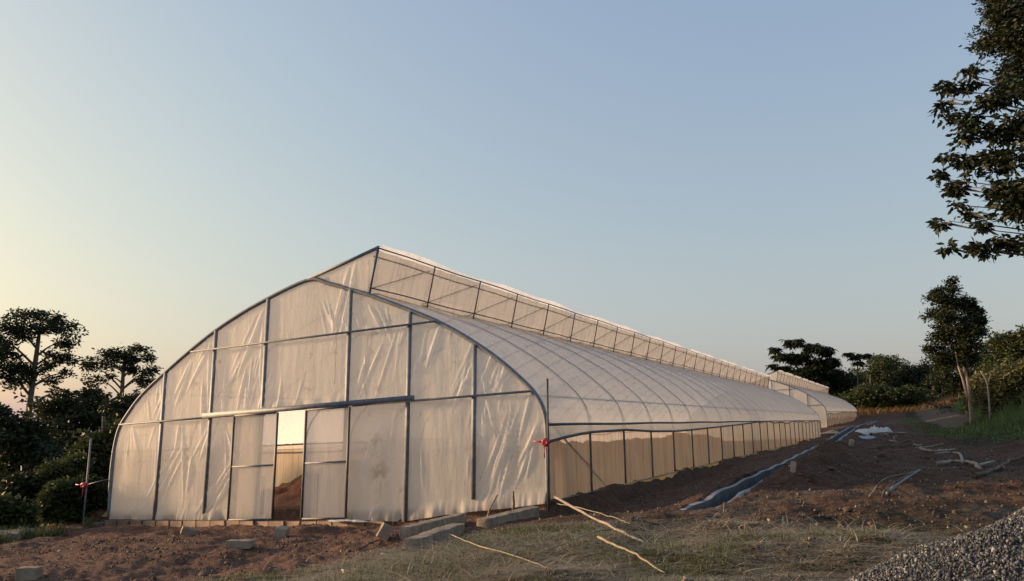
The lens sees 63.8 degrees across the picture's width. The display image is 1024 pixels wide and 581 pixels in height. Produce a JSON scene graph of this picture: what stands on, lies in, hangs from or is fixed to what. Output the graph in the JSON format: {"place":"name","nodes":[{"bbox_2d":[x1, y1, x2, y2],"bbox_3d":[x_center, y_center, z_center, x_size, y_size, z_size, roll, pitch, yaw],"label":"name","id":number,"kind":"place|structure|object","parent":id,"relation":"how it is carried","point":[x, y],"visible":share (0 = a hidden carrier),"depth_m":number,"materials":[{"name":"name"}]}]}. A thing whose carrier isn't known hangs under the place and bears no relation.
{"place":"outdoors","nodes":[
{"label":"outdoors","id":0,"kind":"place"},
{"bbox_2d":[0,513,955,580],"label":"green grass","id":1,"kind":"structure","parent":0,"point":[44,532],"depth_m":8.89,"materials":[{"name":"green plant"}]},
{"bbox_2d":[0,402,1023,580],"bbox_3d":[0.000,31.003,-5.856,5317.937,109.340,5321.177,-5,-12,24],"label":"ground","id":2,"kind":"structure","parent":0,"point":[606,498],"depth_m":14.34,"materials":[{"name":"brown soil"}]},
{"bbox_2d":[0,530,11,539],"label":"concrete block","id":3,"kind":"object","parent":2,"relation":"on","point":[9,537],"depth_m":18.49,"materials":[{"name":"grey concrete"}]},
{"bbox_2d":[5,528,25,539],"bbox_3d":[-11.393,5.574,18.725,0.494,0.277,0.314,0,-11,2],"label":"concrete block","id":4,"kind":"object","parent":2,"relation":"on","point":[15,534],"depth_m":18.65,"materials":[{"name":"grey concrete"}]},
{"bbox_2d":[0,492,43,529],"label":"shrub","id":5,"kind":"object","parent":2,"relation":"on","point":[14,509],"visible":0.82,"depth_m":19.93,"materials":[{"name":"green plant"}]},
{"bbox_2d":[0,467,45,521],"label":"shrub","id":6,"kind":"object","parent":2,"relation":"on","point":[23,485],"visible":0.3,"depth_m":22.53,"materials":[{"name":"green plant"}]},
{"bbox_2d":[14,566,43,580],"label":"concrete block","id":7,"kind":"object","parent":2,"relation":"on","point":[26,573],"depth_m":11.86,"materials":[{"name":"grey concrete"}]},
{"bbox_2d":[0,380,73,484],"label":"broadleaf tree","id":8,"kind":"object","parent":2,"relation":"on","point":[19,448],"visible":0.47,"depth_m":31.74,"materials":[{"name":"green plant"}]},
{"bbox_2d":[0,396,75,485],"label":"broadleaf tree","id":9,"kind":"object","parent":2,"relation":"on","point":[35,407],"visible":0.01,"depth_m":44.28,"materials":[{"name":"green plant"}]},
{"bbox_2d":[0,306,88,421],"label":"umbrella tree","id":10,"kind":"object","parent":2,"relation":"on","point":[56,324],"visible":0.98,"depth_m":53.57,"materials":[{"name":"green plant"}]},
{"bbox_2d":[30,449,95,521],"bbox_3d":[-12.586,6.065,23.133,2.095,3.167,1.465,5,-12,-25],"label":"shrub","id":11,"kind":"object","parent":2,"relation":"on","point":[70,466],"visible":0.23,"depth_m":23.02,"materials":[{"name":"green plant"}]},
{"bbox_2d":[33,474,101,526],"bbox_3d":[-11.629,5.590,21.508,1.782,1.530,1.232,9,-14,-39],"label":"shrub","id":12,"kind":"object","parent":2,"relation":"on","point":[51,506],"visible":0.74,"depth_m":21.12,"materials":[{"name":"green plant"}]},
{"bbox_2d":[22,381,114,450],"bbox_3d":[-20.111,11.046,37.899,5.015,13.763,5.321,-5,-12,24],"label":"broadleaf tree","id":13,"kind":"object","parent":2,"relation":"on","point":[65,404],"visible":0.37,"depth_m":37.82,"materials":[{"name":"green plant"}]},
{"bbox_2d":[57,472,107,510],"bbox_3d":[-11.133,5.379,21.692,1.328,1.181,1.555,-5,-12,24],"label":"shrub","id":14,"kind":"object","parent":2,"relation":"on","point":[97,495],"visible":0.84,"depth_m":21.50,"materials":[{"name":"green plant"}]},
{"bbox_2d":[58,416,120,484],"bbox_3d":[-12.741,6.550,25.431,2.536,5.301,1.871,5,-12,-24],"label":"broadleaf tree","id":15,"kind":"object","parent":2,"relation":"on","point":[102,444],"visible":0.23,"depth_m":25.26,"materials":[{"name":"green plant"}]},
{"bbox_2d":[76,342,163,396],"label":"slender tree","id":16,"kind":"object","parent":2,"relation":"on","point":[128,358],"visible":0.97,"depth_m":43.23,"materials":[{"name":"green plant"}]},
{"bbox_2d":[90,378,155,425],"bbox_3d":[-16.272,9.791,35.214,3.568,12.812,3.590,-5,-12,24],"label":"broadleaf tree","id":17,"kind":"object","parent":2,"relation":"on","point":[120,406],"visible":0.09,"depth_m":35.37,"materials":[{"name":"green plant"}]},
{"bbox_2d":[180,525,199,535],"bbox_3d":[-6.596,4.949,16.846,0.382,0.264,0.195,5,-12,-25],"label":"concrete block","id":18,"kind":"object","parent":2,"relation":"on","point":[187,531],"depth_m":16.76,"materials":[{"name":"grey concrete"}]},
{"bbox_2d":[198,571,208,575],"bbox_3d":[-4.606,4.247,12.306,0.176,0.086,0.143,-5,-12,24],"label":"stone","id":19,"kind":"object","parent":2,"relation":"on","point":[203,573],"visible":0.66,"depth_m":12.27,"materials":[{"name":"grey stone"}]},
{"bbox_2d":[42,520,386,526],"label":"foundation wall","id":20,"kind":"structure","parent":2,"relation":"on","point":[191,523],"depth_m":19.12,"materials":[{"name":"grey concrete"}]},
{"bbox_2d":[327,519,366,521],"bbox_3d":[-3.492,4.900,17.490,1.127,0.058,0.210,-5,-12,24],"label":"plastic sheet","id":21,"kind":"object","parent":20,"relation":"on","point":[346,520],"visible":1,"depth_m":17.43,"materials":[{"name":"white plastic"}]},
{"bbox_2d":[225,539,254,548],"bbox_3d":[-4.599,4.290,13.903,0.428,0.141,0.292,-1,-11,6],"label":"concrete block","id":22,"kind":"object","parent":2,"relation":"on","point":[242,544],"depth_m":13.78,"materials":[{"name":"grey concrete"}]},
{"bbox_2d":[273,525,289,537],"bbox_3d":[-4.424,4.641,15.794,0.247,0.227,0.314,0,-11,1],"label":"concrete block","id":23,"kind":"object","parent":2,"relation":"on","point":[281,531],"depth_m":15.65,"materials":[{"name":"grey concrete"}]},
{"bbox_2d":[274,474,301,505],"bbox_3d":[4.157,7.876,39.841,7.200,2.531,45.300,-5,-12,24],"label":"soil mound","id":24,"kind":"object","parent":2,"relation":"on","point":[288,494],"depth_m":20.58,"materials":[{"name":"brown soil"}]},
{"bbox_2d":[357,539,381,550],"bbox_3d":[-2.196,3.864,12.598,0.211,0.119,1.033,-3,-11,16],"label":"branch","id":25,"kind":"object","parent":2,"relation":"on","point":[364,546],"visible":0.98,"depth_m":12.59,"materials":[{"name":"brown wood"}]},
{"bbox_2d":[376,522,393,540],"bbox_3d":[-2.017,3.828,13.047,0.268,0.294,0.211,3,-11,-15],"label":"concrete block","id":26,"kind":"object","parent":2,"relation":"on","point":[385,531],"depth_m":12.95,"materials":[{"name":"grey concrete"}]},
{"bbox_2d":[402,523,464,550],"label":"concrete beam","id":27,"kind":"structure","parent":2,"relation":"on","point":[455,529],"depth_m":11.84,"materials":[{"name":"grey concrete"}]},
{"bbox_2d":[400,513,466,539],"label":"concrete beam","id":28,"kind":"structure","parent":2,"relation":"on","point":[410,530],"depth_m":13.53,"materials":[{"name":"grey concrete"}]},
{"bbox_2d":[75,245,821,523],"bbox_3d":[8.276,6.898,47.374,13.157,8.553,64.021,-5,-12,24],"label":"greenhouse","id":29,"kind":"object","parent":2,"relation":"on","point":[381,383],"visible":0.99,"depth_m":19.28,"materials":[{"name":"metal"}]},
{"bbox_2d":[226,412,278,520],"bbox_3d":[-5.986,4.059,18.970,1.345,2.480,0.040,-5,-12,24],"label":"sliding door","id":30,"kind":"structure","parent":29,"relation":"in","point":[253,456],"depth_m":18.98,"materials":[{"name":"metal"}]},
{"bbox_2d":[300,406,350,519],"bbox_3d":[-4.117,3.803,18.136,1.225,2.475,0.040,-5,-12,24],"label":"sliding door","id":31,"kind":"structure","parent":29,"relation":"in","point":[325,466],"depth_m":18.15,"materials":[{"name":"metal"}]},
{"bbox_2d":[486,495,497,516],"bbox_3d":[-0.378,4.025,15.191,0.238,0.499,0.049,-2,-11,9],"label":"wooden peg","id":32,"kind":"object","parent":2,"relation":"on","point":[489,509],"visible":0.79,"depth_m":15.18,"materials":[{"name":"brown wood"}]},
{"bbox_2d":[476,506,539,527],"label":"concrete beam","id":33,"kind":"structure","parent":2,"relation":"on","point":[507,516],"depth_m":14.22,"materials":[{"name":"grey concrete"}]},
{"bbox_2d":[449,534,566,574],"bbox_3d":[-0.327,3.031,9.611,0.230,0.201,5.316,3,-11,-15],"label":"bamboo cane","id":34,"kind":"object","parent":2,"relation":"on","point":[500,551],"visible":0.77,"depth_m":8.83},
{"bbox_2d":[0,423,1023,580],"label":"loose stones","id":35,"kind":"object","parent":2,"relation":"on","point":[594,522],"visible":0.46,"depth_m":13.24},
{"bbox_2d":[512,491,514,509],"bbox_3d":[0.017,3.918,15.048,0.082,0.477,0.067,9,-14,-40],"label":"wooden peg","id":36,"kind":"object","parent":2,"relation":"on","point":[513,498],"visible":0.72,"depth_m":15.05,"materials":[{"name":"brown wood"}]},
{"bbox_2d":[505,545,534,568],"bbox_3d":[0.090,2.693,8.417,0.038,0.111,2.044,-2,-11,9],"label":"bamboo cane","id":37,"kind":"object","parent":2,"relation":"on","point":[517,551],"visible":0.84,"depth_m":8.25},
{"bbox_2d":[106,442,1022,580],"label":"dry grass","id":38,"kind":"structure","parent":2,"relation":"on","point":[553,565],"depth_m":8.44,"materials":[{"name":"plant"}]},
{"bbox_2d":[539,528,612,551],"bbox_3d":[0.841,2.838,9.357,0.230,0.146,1.624,-8,-13,36],"label":"bamboo cane","id":39,"kind":"object","parent":2,"relation":"on","point":[578,537],"visible":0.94,"depth_m":9.19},
{"bbox_2d":[556,503,629,523],"bbox_3d":[1.094,3.533,13.229,0.209,0.185,5.532,1,-11,-7],"label":"bamboo cane","id":40,"kind":"object","parent":2,"relation":"on","point":[594,511],"visible":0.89,"depth_m":11.68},
{"bbox_2d":[553,495,645,542],"bbox_3d":[1.098,3.439,12.687,0.180,0.147,6.777,1,-11,-6],"label":"bamboo cane","id":41,"kind":"object","parent":2,"relation":"on","point":[586,514],"visible":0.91,"depth_m":11.30,"materials":[{"name":"brown wood"}]},
{"bbox_2d":[597,536,665,573],"bbox_3d":[1.173,2.651,8.311,0.050,0.132,1.959,2,-11,-12],"label":"bamboo cane","id":42,"kind":"object","parent":2,"relation":"on","point":[620,547],"visible":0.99,"depth_m":8.24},
{"bbox_2d":[653,552,691,574],"bbox_3d":[1.485,2.571,7.760,0.657,0.164,0.114,10,-14,-42],"label":"bamboo cane","id":43,"kind":"object","parent":2,"relation":"on","point":[666,556],"visible":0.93,"depth_m":7.79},
{"bbox_2d":[680,421,874,510],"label":"plastic sheet","id":44,"kind":"object","parent":2,"relation":"on","point":[717,498],"visible":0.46,"depth_m":17.00,"materials":[{"name":"plastic"}]},
{"bbox_2d":[790,461,796,472],"bbox_3d":[5.584,3.510,16.312,0.106,0.253,0.192,-7,-13,31],"label":"board stub","id":45,"kind":"object","parent":2,"relation":"on","point":[793,466],"visible":0.96,"depth_m":16.30,"materials":[{"name":"grey wood"}]},
{"bbox_2d":[765,338,842,389],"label":"crown tree","id":46,"kind":"object","parent":2,"relation":"on","point":[813,367],"visible":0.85,"depth_m":154.49,"materials":[{"name":"green plant"}]},
{"bbox_2d":[767,370,857,427],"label":"greenhouse","id":47,"kind":"object","parent":2,"relation":"on","point":[824,405],"visible":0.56,"depth_m":86.07,"materials":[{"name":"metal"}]},
{"bbox_2d":[820,430,838,433],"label":"timber offcut","id":48,"kind":"object","parent":2,"relation":"on","point":[832,432],"visible":1,"depth_m":44.74,"materials":[{"name":"brown wood"}]},
{"bbox_2d":[809,367,872,404],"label":"hedge tree","id":49,"kind":"object","parent":2,"relation":"on","point":[844,382],"visible":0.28,"depth_m":153.35,"materials":[{"name":"green plant"}]},
{"bbox_2d":[843,507,853,511],"bbox_3d":[4.579,2.982,11.195,0.123,0.077,0.130,6,-12,-29],"label":"stone","id":50,"kind":"object","parent":2,"relation":"on","point":[848,509],"visible":1,"depth_m":11.16,"materials":[{"name":"brown stone"}]},
{"bbox_2d":[848,439,854,446],"bbox_3d":[10.272,4.632,24.853,0.198,0.279,0.139,-1,-11,8],"label":"stone","id":51,"kind":"object","parent":2,"relation":"on","point":[852,442],"visible":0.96,"depth_m":24.80,"materials":[{"name":"grey stone"}]},
{"bbox_2d":[842,352,873,387],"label":"crown tree","id":52,"kind":"object","parent":2,"relation":"on","point":[857,358],"visible":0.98,"depth_m":151.68,"materials":[{"name":"green plant"}]},
{"bbox_2d":[859,435,874,438],"bbox_3d":[16.399,6.918,38.601,1.417,0.235,0.937,-5,-12,24],"label":"plastic sheet","id":53,"kind":"object","parent":2,"relation":"on","point":[869,437],"visible":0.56,"depth_m":38.30,"materials":[{"name":"plastic"}]},
{"bbox_2d":[855,425,892,434],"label":"plastic sheet pile","id":54,"kind":"object","parent":2,"relation":"on","point":[873,429],"visible":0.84,"depth_m":41.59,"materials":[{"name":"white plastic"}]},
{"bbox_2d":[869,524,880,528],"bbox_3d":[4.187,2.730,9.480,0.123,0.065,0.110,-5,-12,24],"label":"stone","id":55,"kind":"object","parent":2,"relation":"on","point":[876,525],"visible":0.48,"depth_m":9.45,"materials":[{"name":"brown stone"}]},
{"bbox_2d":[837,353,916,386],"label":"hedge tree","id":56,"kind":"object","parent":2,"relation":"on","point":[880,366],"visible":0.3,"depth_m":159.42,"materials":[{"name":"green plant"}]},
{"bbox_2d":[877,452,885,456],"bbox_3d":[10.408,4.637,23.151,0.274,0.152,0.222,-5,-12,24],"label":"stone","id":57,"kind":"object","parent":2,"relation":"on","point":[881,454],"visible":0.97,"depth_m":23.09,"materials":[{"name":"grey stone"}]},
{"bbox_2d":[838,374,940,411],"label":"hedge tree","id":58,"kind":"object","parent":2,"relation":"on","point":[872,396],"visible":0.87,"depth_m":142.84,"materials":[{"name":"green plant"}]},
{"bbox_2d":[873,432,905,435],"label":"fallen branch","id":59,"kind":"object","parent":2,"relation":"on","point":[886,432],"visible":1,"depth_m":39.52,"materials":[{"name":"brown wood"}]},
{"bbox_2d":[869,471,914,496],"bbox_3d":[6.457,3.346,14.358,0.472,0.296,4.032,-7,-13,35],"label":"plastic pipe","id":60,"kind":"object","parent":2,"relation":"on","point":[872,492],"visible":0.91,"depth_m":15.61,"materials":[{"name":"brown plastic"}]},
{"bbox_2d":[881,473,910,496],"bbox_3d":[6.708,3.356,14.333,0.090,0.266,3.886,-7,-13,31],"label":"plastic pipe","id":61,"kind":"object","parent":2,"relation":"on","point":[883,492],"visible":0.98,"depth_m":13.82,"materials":[{"name":"black plastic"}]},
{"bbox_2d":[877,439,916,446],"bbox_3d":[15.014,5.855,31.534,0.681,0.306,4.260,-9,-14,39],"label":"fallen branch","id":62,"kind":"object","parent":2,"relation":"on","point":[895,444],"visible":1,"depth_m":30.50,"materials":[{"name":"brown wood"}]},
{"bbox_2d":[885,469,920,495],"bbox_3d":[6.827,3.291,14.208,0.088,0.318,3.879,-7,-13,32],"label":"plastic pipe","id":63,"kind":"object","parent":2,"relation":"on","point":[894,488],"visible":1,"depth_m":13.34,"materials":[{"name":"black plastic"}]},
{"bbox_2d":[856,393,957,414],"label":"dry grass","id":64,"kind":"structure","parent":2,"relation":"on","point":[890,409],"depth_m":139.61,"materials":[{"name":"brown plant"}]},
{"bbox_2d":[795,506,1023,580],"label":"gravel heap","id":65,"kind":"object","parent":2,"relation":"on","point":[993,552],"visible":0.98,"depth_m":4.48,"materials":[{"name":"gravel"}]},
{"bbox_2d":[875,356,958,397],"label":"hedge tree","id":66,"kind":"object","parent":2,"relation":"on","point":[907,374],"visible":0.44,"depth_m":152.46,"materials":[{"name":"green plant"}]},
{"bbox_2d":[914,443,943,448],"bbox_3d":[14.409,5.386,28.497,0.182,0.190,3.103,-10,-14,42],"label":"fallen branch","id":67,"kind":"object","parent":2,"relation":"on","point":[928,446],"visible":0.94,"depth_m":28.57,"materials":[{"name":"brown wood"}]},
{"bbox_2d":[919,447,955,451],"bbox_3d":[12.881,4.816,24.839,1.032,0.146,0.988,-5,-12,24],"label":"fallen branch","id":68,"kind":"object","parent":2,"relation":"on","point":[930,450],"visible":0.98,"depth_m":24.70,"materials":[{"name":"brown wood"}]},
{"bbox_2d":[918,275,994,421],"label":"young tree","id":69,"kind":"object","parent":2,"relation":"on","point":[969,322],"visible":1,"depth_m":42.18,"materials":[{"name":"green plant"}]},
{"bbox_2d":[952,510,961,513],"bbox_3d":[5.632,2.811,10.408,0.118,0.068,0.095,-5,-12,24],"label":"stone","id":70,"kind":"object","parent":2,"relation":"on","point":[956,511],"visible":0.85,"depth_m":10.38,"materials":[{"name":"grey stone"}]},
{"bbox_2d":[895,389,1023,443],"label":"bank grass","id":71,"kind":"structure","parent":2,"relation":"on","point":[1011,419],"depth_m":35.19,"materials":[{"name":"green plant"}]},
{"bbox_2d":[935,452,994,469],"bbox_3d":[10.770,4.048,19.699,1.213,0.321,7.090,-5,-12,24],"label":"fallen branch","id":72,"kind":"object","parent":2,"relation":"on","point":[961,460],"visible":1,"depth_m":18.45,"materials":[{"name":"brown wood"}]},
{"bbox_2d":[919,330,1013,413],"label":"hedge tree","id":73,"kind":"object","parent":2,"relation":"on","point":[952,381],"visible":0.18,"depth_m":105.55,"materials":[{"name":"green plant"}]},
{"bbox_2d":[958,370,987,414],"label":"bank shrub","id":74,"kind":"object","parent":2,"relation":"on","point":[973,382],"visible":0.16,"depth_m":51.92,"materials":[{"name":"green plant"}]},
{"bbox_2d":[925,60,1023,263],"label":"tree","id":75,"kind":"object","parent":2,"relation":"on","point":[1002,161],"visible":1,"depth_m":12.94,"materials":[{"name":"green plant"}]},
{"bbox_2d":[980,371,990,421],"bbox_3d":[21.949,4.924,37.882,0.434,2.447,0.090,-5,-12,24],"label":"dead sapling","id":76,"kind":"object","parent":2,"relation":"on","point":[987,383],"visible":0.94,"depth_m":37.85,"materials":[{"name":"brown wood"}]},
{"bbox_2d":[959,0,1023,105],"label":"tree","id":77,"kind":"object","parent":2,"relation":"on","point":[1008,14],"visible":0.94,"depth_m":15.23,"materials":[{"name":"green plant"}]},
{"bbox_2d":[969,358,1023,419],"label":"bank shrub","id":78,"kind":"object","parent":2,"relation":"on","point":[1006,380],"visible":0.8,"depth_m":38.99,"materials":[{"name":"green plant"}]},
{"bbox_2d":[969,324,1023,376],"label":"bank shrub","id":79,"kind":"object","parent":2,"relation":"on","point":[1008,346],"visible":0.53,"depth_m":52.87,"materials":[{"name":"green plant"}]},
{"bbox_2d":[973,455,1023,477],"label":"fallen branch","id":80,"kind":"object","parent":2,"relation":"on","point":[987,472],"visible":0.99,"depth_m":15.82,"materials":[{"name":"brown wood"}]},
{"bbox_2d":[0,0,1023,418],"label":"sky","id":81,"kind":"structure","parent":0,"point":[728,180],"materials":[{"name":"blue"}]}
]}

